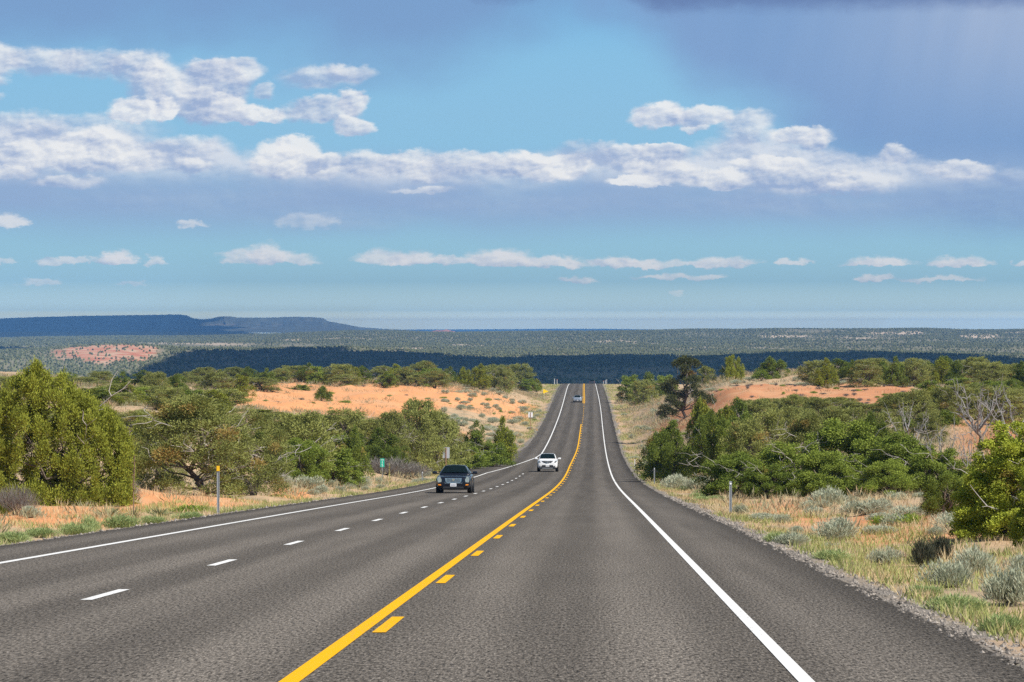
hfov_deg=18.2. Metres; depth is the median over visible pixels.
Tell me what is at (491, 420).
sagebrush
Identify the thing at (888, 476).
scrub oak
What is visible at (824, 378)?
juniper tree
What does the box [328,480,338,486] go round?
sagebrush
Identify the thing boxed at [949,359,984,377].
pinyon tree
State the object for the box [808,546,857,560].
rabbitbrush
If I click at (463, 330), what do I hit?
distant hill
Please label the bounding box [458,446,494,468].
scrub oak
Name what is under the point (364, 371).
juniper tree
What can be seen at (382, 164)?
sky
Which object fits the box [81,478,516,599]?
lane line
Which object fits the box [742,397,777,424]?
pinyon tree
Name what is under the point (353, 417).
pinyon tree
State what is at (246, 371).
juniper tree
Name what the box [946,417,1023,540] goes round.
scrub oak
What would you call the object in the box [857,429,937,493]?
scrub oak
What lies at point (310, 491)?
sagebrush
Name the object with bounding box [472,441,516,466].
scrub oak
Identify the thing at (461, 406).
sagebrush
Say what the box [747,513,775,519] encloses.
sagebrush
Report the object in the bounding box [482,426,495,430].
sagebrush
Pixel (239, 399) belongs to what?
pinyon tree
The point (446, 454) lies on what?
traffic sign
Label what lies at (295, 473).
scrub oak
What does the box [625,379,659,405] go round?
pinyon tree
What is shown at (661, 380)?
scrub oak
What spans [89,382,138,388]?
pinyon tree
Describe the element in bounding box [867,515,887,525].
green shrub
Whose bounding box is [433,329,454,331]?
butte hill
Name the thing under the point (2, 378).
pinyon tree
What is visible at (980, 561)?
sagebrush
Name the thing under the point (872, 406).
pinyon tree
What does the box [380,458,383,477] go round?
mile marker
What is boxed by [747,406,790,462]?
pinyon tree
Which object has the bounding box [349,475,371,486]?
sagebrush
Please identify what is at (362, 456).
juniper tree
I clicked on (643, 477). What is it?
scrub oak
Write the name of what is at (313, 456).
scrub oak
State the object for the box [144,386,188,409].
pinyon tree
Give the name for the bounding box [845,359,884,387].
pinyon tree
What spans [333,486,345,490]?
sagebrush
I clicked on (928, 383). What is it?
scrub oak
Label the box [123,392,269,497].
pinyon tree
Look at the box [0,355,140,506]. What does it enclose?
juniper tree
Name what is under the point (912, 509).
sagebrush
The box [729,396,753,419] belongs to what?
juniper tree
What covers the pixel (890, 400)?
pinyon tree
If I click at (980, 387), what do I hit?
pinyon tree
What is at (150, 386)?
pinyon tree
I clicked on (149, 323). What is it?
mesa hill
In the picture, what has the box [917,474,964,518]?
juniper tree
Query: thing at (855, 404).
pinyon tree
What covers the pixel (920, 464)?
scrub oak
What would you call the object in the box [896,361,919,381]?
pinyon tree
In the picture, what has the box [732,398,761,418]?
pinyon tree
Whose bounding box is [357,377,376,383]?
juniper tree
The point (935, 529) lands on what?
sagebrush
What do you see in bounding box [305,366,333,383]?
scrub oak
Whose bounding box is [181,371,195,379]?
pinyon tree
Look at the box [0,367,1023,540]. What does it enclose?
ground scrub
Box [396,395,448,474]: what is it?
pinyon tree
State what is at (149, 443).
pinyon tree
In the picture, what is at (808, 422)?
pinyon tree
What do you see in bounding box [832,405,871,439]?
pinyon tree
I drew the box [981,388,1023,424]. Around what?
pinyon tree
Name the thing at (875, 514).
sagebrush
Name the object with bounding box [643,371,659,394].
juniper tree
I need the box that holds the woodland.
[0,327,1023,383]
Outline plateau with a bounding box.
[0,329,1023,383]
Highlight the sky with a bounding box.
[0,0,1023,333]
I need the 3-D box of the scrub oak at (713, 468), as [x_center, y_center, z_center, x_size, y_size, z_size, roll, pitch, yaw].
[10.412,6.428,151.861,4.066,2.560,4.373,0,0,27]
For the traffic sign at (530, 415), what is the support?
on the ground at (722, 399)
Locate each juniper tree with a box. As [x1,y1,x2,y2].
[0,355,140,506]
[0,375,20,388]
[47,408,58,422]
[54,373,77,379]
[83,388,124,405]
[90,389,126,403]
[106,382,145,404]
[112,371,131,385]
[129,370,156,384]
[130,412,153,473]
[138,395,155,405]
[167,373,189,392]
[207,388,235,415]
[224,374,257,398]
[240,366,262,377]
[247,409,281,413]
[254,368,279,382]
[275,377,292,382]
[294,362,313,381]
[314,386,332,400]
[337,424,375,479]
[342,366,365,384]
[356,366,372,378]
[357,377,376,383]
[357,427,411,468]
[374,371,398,387]
[377,363,402,380]
[444,366,460,383]
[455,367,473,385]
[460,418,485,452]
[465,363,502,389]
[486,415,520,462]
[533,378,542,391]
[630,419,698,481]
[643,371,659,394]
[682,407,738,479]
[684,392,714,458]
[709,404,735,424]
[720,354,744,381]
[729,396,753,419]
[734,411,763,450]
[754,356,792,379]
[810,357,840,387]
[828,358,846,378]
[838,360,862,379]
[848,411,889,462]
[868,361,888,384]
[881,356,909,386]
[891,411,919,432]
[914,361,937,381]
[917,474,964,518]
[921,384,943,409]
[930,409,965,426]
[931,357,949,384]
[934,355,953,366]
[939,360,967,385]
[1005,378,1022,389]
[1007,359,1023,384]
[1016,364,1023,389]
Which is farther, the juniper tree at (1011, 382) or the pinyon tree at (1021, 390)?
the juniper tree at (1011, 382)
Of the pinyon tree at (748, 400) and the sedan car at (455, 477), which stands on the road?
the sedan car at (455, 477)
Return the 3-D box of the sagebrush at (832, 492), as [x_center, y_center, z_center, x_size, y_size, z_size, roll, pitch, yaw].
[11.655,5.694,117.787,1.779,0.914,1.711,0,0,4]
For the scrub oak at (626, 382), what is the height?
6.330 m
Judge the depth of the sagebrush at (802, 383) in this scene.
456.49 m
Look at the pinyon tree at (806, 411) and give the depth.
213.21 m
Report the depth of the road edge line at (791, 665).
41.26 m
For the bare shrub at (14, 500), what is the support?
on the ground at (722, 399)
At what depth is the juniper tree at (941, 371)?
455.80 m
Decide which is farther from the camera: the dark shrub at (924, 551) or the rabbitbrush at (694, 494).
the rabbitbrush at (694, 494)
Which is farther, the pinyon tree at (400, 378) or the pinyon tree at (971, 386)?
the pinyon tree at (400, 378)
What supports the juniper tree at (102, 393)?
on the ground at (722, 399)
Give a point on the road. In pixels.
(586, 572)
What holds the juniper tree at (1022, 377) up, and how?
on the ground at (722, 399)
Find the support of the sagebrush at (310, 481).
on the ground at (722, 399)
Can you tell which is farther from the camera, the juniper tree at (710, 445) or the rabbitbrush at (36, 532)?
the juniper tree at (710, 445)
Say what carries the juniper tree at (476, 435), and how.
on the ground at (722, 399)
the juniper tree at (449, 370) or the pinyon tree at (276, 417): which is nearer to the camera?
the pinyon tree at (276, 417)
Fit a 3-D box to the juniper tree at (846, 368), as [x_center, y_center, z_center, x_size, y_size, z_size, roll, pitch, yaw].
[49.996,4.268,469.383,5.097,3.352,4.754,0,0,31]
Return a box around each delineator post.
[217,466,219,513]
[729,481,731,512]
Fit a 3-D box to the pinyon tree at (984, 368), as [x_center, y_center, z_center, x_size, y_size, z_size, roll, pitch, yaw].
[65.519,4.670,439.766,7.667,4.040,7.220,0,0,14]
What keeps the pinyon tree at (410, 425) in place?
on the ground at (722, 399)
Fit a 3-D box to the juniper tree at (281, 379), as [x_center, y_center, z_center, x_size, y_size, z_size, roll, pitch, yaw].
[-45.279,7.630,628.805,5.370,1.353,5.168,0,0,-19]
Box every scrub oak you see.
[130,386,150,395]
[184,389,206,395]
[251,428,267,448]
[264,449,303,482]
[270,436,340,481]
[292,384,310,390]
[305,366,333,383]
[322,446,365,486]
[327,433,361,474]
[413,367,454,382]
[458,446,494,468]
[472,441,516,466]
[517,378,540,391]
[615,374,639,401]
[638,432,673,480]
[651,374,677,397]
[690,449,771,498]
[715,414,746,460]
[720,461,795,498]
[744,437,833,495]
[751,369,772,380]
[785,450,862,498]
[804,417,899,495]
[848,458,917,497]
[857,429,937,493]
[878,444,974,493]
[915,379,943,389]
[932,450,1019,539]
[943,377,977,387]
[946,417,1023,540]
[979,380,1008,388]
[1007,458,1023,548]
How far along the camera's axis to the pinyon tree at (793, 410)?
246.41 m
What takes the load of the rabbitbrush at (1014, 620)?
on the ground at (722, 399)
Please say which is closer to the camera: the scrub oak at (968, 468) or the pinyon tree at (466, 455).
the scrub oak at (968, 468)
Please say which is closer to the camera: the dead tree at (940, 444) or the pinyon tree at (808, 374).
the dead tree at (940, 444)
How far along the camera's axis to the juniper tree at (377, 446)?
251.91 m
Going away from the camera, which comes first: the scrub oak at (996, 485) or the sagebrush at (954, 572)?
the sagebrush at (954, 572)
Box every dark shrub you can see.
[907,536,937,566]
[926,534,955,562]
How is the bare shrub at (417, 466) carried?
on the ground at (722, 399)
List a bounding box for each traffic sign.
[443,447,449,464]
[528,412,532,430]
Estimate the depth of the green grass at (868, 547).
68.95 m
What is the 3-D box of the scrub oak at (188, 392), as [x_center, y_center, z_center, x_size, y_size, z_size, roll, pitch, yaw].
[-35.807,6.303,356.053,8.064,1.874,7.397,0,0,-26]
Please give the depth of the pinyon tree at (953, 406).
277.62 m
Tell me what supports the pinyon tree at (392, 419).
on the ground at (722, 399)
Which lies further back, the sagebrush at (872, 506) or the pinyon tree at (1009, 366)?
the pinyon tree at (1009, 366)
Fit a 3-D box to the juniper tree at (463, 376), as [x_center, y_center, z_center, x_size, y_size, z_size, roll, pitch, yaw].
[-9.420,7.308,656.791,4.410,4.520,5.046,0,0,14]
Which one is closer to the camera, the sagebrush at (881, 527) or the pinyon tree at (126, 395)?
the sagebrush at (881, 527)
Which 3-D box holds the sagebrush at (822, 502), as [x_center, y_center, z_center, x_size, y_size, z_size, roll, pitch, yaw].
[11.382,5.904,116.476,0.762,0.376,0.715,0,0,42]
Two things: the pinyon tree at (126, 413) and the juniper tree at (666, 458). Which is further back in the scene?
the pinyon tree at (126, 413)
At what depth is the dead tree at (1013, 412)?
169.46 m
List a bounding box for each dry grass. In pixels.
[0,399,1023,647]
[14,477,1023,564]
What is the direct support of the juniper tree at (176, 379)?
on the ground at (722, 399)
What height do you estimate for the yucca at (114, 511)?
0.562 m
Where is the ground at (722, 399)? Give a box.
[0,371,1023,668]
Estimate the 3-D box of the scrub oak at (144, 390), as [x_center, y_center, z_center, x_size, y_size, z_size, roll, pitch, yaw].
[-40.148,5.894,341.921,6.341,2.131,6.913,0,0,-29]
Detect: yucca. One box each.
[91,503,129,516]
[125,504,142,517]
[146,506,173,515]
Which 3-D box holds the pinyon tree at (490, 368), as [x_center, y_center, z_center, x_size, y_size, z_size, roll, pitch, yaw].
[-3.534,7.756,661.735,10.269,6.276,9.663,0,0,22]
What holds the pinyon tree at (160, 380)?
on the ground at (722, 399)
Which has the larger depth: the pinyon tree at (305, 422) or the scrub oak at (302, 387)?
the scrub oak at (302, 387)
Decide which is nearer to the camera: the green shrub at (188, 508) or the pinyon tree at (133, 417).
the green shrub at (188, 508)
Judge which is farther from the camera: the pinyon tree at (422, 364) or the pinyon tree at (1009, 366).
the pinyon tree at (422, 364)
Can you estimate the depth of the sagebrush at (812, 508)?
102.46 m
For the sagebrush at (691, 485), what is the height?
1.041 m
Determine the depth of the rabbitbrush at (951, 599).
36.84 m
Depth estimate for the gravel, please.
42.26 m
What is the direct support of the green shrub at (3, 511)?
on the ground at (722, 399)
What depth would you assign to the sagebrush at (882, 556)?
56.76 m
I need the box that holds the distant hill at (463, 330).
[408,329,655,331]
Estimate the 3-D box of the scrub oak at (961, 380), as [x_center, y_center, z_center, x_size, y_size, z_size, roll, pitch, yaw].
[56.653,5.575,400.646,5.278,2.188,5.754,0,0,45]
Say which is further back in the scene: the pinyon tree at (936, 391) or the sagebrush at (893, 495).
the pinyon tree at (936, 391)
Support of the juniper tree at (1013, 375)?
on the ground at (722, 399)
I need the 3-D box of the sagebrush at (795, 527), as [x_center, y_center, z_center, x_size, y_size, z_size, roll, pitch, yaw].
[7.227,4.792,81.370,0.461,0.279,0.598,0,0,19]
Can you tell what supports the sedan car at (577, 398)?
on the road
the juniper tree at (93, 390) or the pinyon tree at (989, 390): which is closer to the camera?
the pinyon tree at (989, 390)
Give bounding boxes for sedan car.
[432,465,476,492]
[572,395,582,401]
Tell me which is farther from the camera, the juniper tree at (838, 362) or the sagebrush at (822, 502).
the juniper tree at (838, 362)
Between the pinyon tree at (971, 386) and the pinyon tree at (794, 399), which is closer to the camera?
the pinyon tree at (971, 386)
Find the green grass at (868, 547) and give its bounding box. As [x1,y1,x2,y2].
[0,383,1023,643]
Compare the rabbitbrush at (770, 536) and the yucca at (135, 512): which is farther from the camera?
the yucca at (135, 512)
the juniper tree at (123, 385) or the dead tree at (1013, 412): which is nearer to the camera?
the dead tree at (1013, 412)
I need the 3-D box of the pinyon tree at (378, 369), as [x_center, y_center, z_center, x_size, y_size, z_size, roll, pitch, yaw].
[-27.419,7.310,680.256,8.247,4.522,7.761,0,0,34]
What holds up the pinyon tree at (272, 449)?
on the ground at (722, 399)
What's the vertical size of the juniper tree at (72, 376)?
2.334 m
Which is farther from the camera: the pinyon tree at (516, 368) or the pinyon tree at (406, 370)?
the pinyon tree at (516, 368)
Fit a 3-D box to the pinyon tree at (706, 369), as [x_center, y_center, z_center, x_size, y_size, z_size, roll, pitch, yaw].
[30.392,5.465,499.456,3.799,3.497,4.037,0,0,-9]
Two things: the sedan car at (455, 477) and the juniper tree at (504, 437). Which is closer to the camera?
the sedan car at (455, 477)
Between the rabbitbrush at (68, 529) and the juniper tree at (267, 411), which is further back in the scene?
the juniper tree at (267, 411)
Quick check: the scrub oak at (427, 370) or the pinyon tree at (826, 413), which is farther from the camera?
the scrub oak at (427, 370)
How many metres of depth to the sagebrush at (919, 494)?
133.92 m
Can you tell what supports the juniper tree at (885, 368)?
on the ground at (722, 399)
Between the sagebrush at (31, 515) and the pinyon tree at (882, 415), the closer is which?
the sagebrush at (31, 515)
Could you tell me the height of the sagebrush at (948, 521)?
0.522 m
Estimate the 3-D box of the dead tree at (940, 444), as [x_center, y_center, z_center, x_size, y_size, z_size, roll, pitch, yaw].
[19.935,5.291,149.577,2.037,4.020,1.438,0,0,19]
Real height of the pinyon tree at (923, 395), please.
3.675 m
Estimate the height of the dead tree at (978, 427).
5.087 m
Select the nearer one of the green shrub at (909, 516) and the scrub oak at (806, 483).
the green shrub at (909, 516)
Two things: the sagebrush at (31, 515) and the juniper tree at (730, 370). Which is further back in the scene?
the juniper tree at (730, 370)
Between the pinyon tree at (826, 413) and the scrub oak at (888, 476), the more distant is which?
the pinyon tree at (826, 413)
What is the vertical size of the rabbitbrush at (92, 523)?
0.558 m
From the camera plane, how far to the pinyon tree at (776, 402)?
312.53 m
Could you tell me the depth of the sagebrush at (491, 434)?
442.16 m
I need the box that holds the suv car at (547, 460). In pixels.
[535,453,560,471]
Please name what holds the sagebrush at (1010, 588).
on the ground at (722, 399)
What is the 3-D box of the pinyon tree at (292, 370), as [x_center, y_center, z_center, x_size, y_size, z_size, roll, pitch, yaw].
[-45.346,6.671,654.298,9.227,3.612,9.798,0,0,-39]
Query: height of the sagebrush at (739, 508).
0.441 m
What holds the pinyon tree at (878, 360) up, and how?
on the ground at (722, 399)
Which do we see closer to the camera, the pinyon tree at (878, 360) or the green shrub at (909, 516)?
the green shrub at (909, 516)
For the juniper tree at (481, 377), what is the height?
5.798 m
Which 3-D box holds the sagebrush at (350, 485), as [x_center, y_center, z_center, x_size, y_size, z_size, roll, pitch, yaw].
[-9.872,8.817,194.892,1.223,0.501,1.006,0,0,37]
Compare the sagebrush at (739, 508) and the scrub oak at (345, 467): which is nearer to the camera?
the sagebrush at (739, 508)
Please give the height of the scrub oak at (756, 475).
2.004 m
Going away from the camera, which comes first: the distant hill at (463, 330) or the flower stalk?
the flower stalk
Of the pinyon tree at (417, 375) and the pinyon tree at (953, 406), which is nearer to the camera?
the pinyon tree at (953, 406)
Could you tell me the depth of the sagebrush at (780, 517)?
93.49 m
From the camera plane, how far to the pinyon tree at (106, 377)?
489.97 m
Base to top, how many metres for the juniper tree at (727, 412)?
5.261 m
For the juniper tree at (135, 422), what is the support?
on the ground at (722, 399)
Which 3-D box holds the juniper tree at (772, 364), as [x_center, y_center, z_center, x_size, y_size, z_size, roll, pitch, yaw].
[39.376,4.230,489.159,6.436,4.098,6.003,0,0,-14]
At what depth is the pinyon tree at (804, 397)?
301.26 m
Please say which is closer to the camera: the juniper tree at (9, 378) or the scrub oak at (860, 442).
the scrub oak at (860, 442)
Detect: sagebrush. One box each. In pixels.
[18,505,44,517]
[273,471,295,487]
[293,474,326,488]
[306,489,321,494]
[312,484,330,492]
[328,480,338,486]
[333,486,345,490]
[342,482,356,488]
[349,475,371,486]
[456,404,465,409]
[459,420,467,425]
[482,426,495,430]
[485,432,495,435]
[486,417,497,422]
[506,418,518,423]
[659,472,689,488]
[680,475,712,490]
[731,379,741,383]
[732,503,747,512]
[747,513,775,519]
[770,529,810,545]
[771,513,793,522]
[788,524,803,531]
[796,382,809,384]
[796,500,816,508]
[802,505,827,514]
[807,485,848,504]
[808,516,863,539]
[816,499,832,507]
[836,497,894,515]
[861,523,898,533]
[862,512,889,520]
[865,545,904,564]
[877,496,893,504]
[877,511,907,526]
[886,491,906,499]
[888,504,933,516]
[912,492,923,496]
[913,556,978,587]
[927,524,946,534]
[929,511,951,521]
[932,513,955,529]
[948,542,1000,575]
[976,561,1023,605]
[1001,551,1023,572]
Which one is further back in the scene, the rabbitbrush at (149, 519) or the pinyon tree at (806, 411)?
the pinyon tree at (806, 411)
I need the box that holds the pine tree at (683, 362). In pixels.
[656,354,716,419]
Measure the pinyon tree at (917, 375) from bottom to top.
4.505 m
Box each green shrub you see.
[0,505,12,514]
[168,504,214,511]
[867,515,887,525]
[876,511,928,524]
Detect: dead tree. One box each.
[883,402,928,437]
[917,415,961,468]
[946,375,1010,451]
[957,419,980,470]
[977,388,1023,438]
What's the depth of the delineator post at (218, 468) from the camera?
105.28 m
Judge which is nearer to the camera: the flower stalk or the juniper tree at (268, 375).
the flower stalk
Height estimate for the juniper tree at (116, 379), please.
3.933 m
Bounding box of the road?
[0,384,1023,681]
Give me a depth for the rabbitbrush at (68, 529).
76.22 m
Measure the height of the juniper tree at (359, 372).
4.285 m
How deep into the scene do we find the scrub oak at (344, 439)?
220.95 m
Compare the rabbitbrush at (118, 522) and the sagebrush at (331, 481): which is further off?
the sagebrush at (331, 481)
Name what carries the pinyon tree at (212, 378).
on the ground at (722, 399)
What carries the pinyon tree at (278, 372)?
on the ground at (722, 399)
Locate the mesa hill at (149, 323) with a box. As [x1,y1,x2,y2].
[0,314,412,332]
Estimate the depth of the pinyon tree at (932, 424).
220.44 m
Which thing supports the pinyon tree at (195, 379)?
on the ground at (722, 399)
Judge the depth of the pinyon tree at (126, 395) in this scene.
316.75 m
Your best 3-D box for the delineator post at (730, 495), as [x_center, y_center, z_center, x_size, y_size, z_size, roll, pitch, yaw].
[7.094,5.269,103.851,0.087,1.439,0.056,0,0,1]
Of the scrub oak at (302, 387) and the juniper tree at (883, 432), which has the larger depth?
the scrub oak at (302, 387)
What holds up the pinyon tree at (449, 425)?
on the ground at (722, 399)
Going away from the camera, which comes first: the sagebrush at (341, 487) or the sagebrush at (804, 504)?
the sagebrush at (804, 504)
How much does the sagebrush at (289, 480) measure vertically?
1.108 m
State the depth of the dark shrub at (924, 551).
55.74 m
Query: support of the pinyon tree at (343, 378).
on the ground at (722, 399)
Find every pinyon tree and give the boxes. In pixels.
[0,376,17,384]
[67,377,107,386]
[81,371,116,384]
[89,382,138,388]
[112,392,143,405]
[114,409,148,432]
[121,411,145,434]
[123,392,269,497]
[129,409,187,486]
[135,385,161,390]
[137,370,174,386]
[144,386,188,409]
[145,386,168,396]
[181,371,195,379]
[181,376,208,386]
[187,367,218,383]
[191,388,256,416]
[192,371,237,396]
[211,407,310,496]
[222,366,243,377]
[247,377,280,389]
[247,413,282,427]
[261,409,343,478]
[270,368,294,382]
[271,365,300,378]
[318,363,361,385]
[321,407,381,445]
[324,374,361,386]
[364,417,395,439]
[367,409,416,461]
[369,365,390,379]
[378,374,410,384]
[391,366,415,383]
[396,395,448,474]
[398,419,418,461]
[403,373,433,385]
[409,360,436,375]
[414,370,453,388]
[417,409,465,471]
[423,425,474,464]
[485,364,519,391]
[490,363,515,393]
[509,362,539,390]
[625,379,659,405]
[697,365,716,385]
[718,417,772,461]
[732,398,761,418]
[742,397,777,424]
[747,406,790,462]
[757,398,779,412]
[766,400,787,412]
[771,404,811,439]
[775,410,843,452]
[776,393,809,417]
[789,407,814,445]
[792,396,831,413]
[794,359,839,384]
[802,398,838,415]
[815,406,853,437]
[817,396,852,409]
[831,398,859,407]
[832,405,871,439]
[835,402,870,412]
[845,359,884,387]
[856,403,883,412]
[857,358,897,378]
[861,411,906,434]
[872,392,919,420]
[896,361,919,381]
[899,357,934,386]
[899,388,940,428]
[909,411,951,442]
[923,386,950,415]
[935,383,979,418]
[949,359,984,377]
[954,382,979,418]
[962,360,1011,383]
[963,355,996,382]
[964,383,994,412]
[969,384,1022,419]
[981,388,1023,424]
[995,362,1018,379]
[1010,387,1023,413]
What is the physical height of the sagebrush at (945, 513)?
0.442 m
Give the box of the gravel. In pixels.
[0,495,1023,672]
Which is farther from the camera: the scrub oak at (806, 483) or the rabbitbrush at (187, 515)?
the scrub oak at (806, 483)
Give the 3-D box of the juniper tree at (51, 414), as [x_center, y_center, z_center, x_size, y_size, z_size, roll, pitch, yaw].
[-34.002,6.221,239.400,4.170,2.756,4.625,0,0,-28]
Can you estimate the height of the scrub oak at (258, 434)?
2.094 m
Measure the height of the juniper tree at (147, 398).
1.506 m
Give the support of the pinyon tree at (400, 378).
on the ground at (722, 399)
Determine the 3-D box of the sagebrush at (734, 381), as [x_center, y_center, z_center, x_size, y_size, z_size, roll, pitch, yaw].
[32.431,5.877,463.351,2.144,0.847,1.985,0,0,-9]
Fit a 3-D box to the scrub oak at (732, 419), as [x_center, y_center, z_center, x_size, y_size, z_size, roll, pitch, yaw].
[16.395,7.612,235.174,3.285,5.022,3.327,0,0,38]
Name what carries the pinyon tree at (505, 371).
on the ground at (722, 399)
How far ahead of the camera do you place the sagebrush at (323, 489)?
168.28 m
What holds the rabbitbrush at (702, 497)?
on the ground at (722, 399)
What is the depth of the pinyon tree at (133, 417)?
219.15 m
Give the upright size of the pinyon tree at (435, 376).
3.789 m
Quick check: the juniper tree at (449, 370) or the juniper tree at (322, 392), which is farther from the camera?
the juniper tree at (449, 370)
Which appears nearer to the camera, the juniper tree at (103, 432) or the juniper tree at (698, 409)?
the juniper tree at (103, 432)
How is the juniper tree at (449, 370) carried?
on the ground at (722, 399)
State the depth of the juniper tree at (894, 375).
454.24 m
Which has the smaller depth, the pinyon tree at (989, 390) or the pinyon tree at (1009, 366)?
the pinyon tree at (989, 390)
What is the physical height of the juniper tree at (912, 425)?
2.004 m
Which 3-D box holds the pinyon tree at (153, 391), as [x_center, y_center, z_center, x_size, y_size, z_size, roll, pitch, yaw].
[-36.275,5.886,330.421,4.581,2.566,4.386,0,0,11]
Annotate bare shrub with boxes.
[0,484,43,515]
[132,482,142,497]
[366,455,428,474]
[385,461,431,478]
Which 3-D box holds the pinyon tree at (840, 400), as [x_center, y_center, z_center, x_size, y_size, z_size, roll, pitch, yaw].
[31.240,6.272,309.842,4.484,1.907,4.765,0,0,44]
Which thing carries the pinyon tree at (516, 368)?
on the ground at (722, 399)
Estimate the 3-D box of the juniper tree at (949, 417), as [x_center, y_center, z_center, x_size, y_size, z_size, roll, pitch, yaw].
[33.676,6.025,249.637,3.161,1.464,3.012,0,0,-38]
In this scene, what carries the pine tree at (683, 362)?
on the ground at (722, 399)
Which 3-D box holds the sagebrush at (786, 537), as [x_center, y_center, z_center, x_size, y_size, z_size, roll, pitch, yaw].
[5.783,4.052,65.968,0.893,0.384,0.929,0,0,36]
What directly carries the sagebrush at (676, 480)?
on the ground at (722, 399)
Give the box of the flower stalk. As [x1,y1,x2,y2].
[132,455,135,510]
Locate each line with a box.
[0,384,814,681]
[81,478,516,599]
[279,384,584,681]
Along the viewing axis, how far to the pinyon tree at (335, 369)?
613.56 m
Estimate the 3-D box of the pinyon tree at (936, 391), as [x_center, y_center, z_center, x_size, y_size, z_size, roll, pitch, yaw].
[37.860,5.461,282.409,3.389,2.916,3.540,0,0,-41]
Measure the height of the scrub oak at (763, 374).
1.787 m
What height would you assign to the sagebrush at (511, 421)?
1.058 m
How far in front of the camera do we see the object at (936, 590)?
41.84 m
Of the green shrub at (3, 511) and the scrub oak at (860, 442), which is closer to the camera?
the green shrub at (3, 511)
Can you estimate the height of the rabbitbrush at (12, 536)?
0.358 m
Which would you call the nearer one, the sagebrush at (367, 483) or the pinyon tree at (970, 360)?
the sagebrush at (367, 483)
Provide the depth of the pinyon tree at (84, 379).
478.25 m
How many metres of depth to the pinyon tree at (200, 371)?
617.11 m
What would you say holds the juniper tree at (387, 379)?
on the ground at (722, 399)
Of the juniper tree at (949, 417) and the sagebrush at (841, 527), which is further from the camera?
the juniper tree at (949, 417)
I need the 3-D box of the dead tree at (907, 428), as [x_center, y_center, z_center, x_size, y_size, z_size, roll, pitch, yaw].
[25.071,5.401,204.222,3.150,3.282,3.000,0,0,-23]
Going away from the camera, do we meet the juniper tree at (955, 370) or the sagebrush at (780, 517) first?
the sagebrush at (780, 517)
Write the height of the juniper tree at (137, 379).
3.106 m
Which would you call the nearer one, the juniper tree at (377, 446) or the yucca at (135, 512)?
the yucca at (135, 512)
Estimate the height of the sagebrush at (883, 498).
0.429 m
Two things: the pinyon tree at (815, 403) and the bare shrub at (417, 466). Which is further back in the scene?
the pinyon tree at (815, 403)
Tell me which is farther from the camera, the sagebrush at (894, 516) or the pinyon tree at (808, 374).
the pinyon tree at (808, 374)
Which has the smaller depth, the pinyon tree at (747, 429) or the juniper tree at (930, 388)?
the pinyon tree at (747, 429)
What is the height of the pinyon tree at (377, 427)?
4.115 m
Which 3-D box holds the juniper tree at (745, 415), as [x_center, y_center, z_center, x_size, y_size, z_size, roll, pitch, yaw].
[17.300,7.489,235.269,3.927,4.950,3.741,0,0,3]
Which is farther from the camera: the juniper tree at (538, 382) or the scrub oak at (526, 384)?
the juniper tree at (538, 382)
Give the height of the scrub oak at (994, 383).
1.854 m
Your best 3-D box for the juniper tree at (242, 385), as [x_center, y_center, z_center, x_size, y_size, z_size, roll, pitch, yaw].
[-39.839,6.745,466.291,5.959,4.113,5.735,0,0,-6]
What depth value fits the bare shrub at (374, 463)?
246.78 m
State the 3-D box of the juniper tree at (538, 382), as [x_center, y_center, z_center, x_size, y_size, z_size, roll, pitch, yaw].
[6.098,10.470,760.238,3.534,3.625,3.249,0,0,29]
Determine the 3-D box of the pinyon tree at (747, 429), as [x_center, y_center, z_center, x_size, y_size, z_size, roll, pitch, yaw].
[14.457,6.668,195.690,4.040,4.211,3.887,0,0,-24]
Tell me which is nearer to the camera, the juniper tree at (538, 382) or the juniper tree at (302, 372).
the juniper tree at (302, 372)
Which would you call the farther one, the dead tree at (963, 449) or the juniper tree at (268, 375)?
the juniper tree at (268, 375)
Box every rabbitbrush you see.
[0,529,35,542]
[22,526,60,537]
[56,521,93,534]
[78,513,101,531]
[99,514,146,528]
[138,515,168,523]
[171,511,203,519]
[687,493,708,497]
[692,496,711,500]
[762,531,783,541]
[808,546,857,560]
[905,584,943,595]
[917,590,994,613]
[974,610,1023,633]
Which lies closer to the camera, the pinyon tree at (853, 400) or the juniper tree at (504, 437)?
the pinyon tree at (853, 400)
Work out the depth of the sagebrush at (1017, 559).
49.70 m
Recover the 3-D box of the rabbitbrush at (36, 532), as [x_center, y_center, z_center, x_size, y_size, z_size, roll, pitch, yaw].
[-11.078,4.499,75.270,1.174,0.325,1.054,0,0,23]
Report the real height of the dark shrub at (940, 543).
0.597 m
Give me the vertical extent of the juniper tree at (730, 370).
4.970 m
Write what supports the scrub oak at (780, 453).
on the ground at (722, 399)
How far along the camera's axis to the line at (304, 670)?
33.64 m
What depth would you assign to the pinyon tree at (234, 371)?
640.85 m
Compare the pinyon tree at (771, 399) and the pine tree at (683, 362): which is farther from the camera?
the pine tree at (683, 362)
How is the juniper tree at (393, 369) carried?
on the ground at (722, 399)
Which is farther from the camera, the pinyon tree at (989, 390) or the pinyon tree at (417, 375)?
the pinyon tree at (417, 375)
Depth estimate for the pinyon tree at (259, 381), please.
519.98 m
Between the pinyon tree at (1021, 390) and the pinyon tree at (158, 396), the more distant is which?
the pinyon tree at (1021, 390)

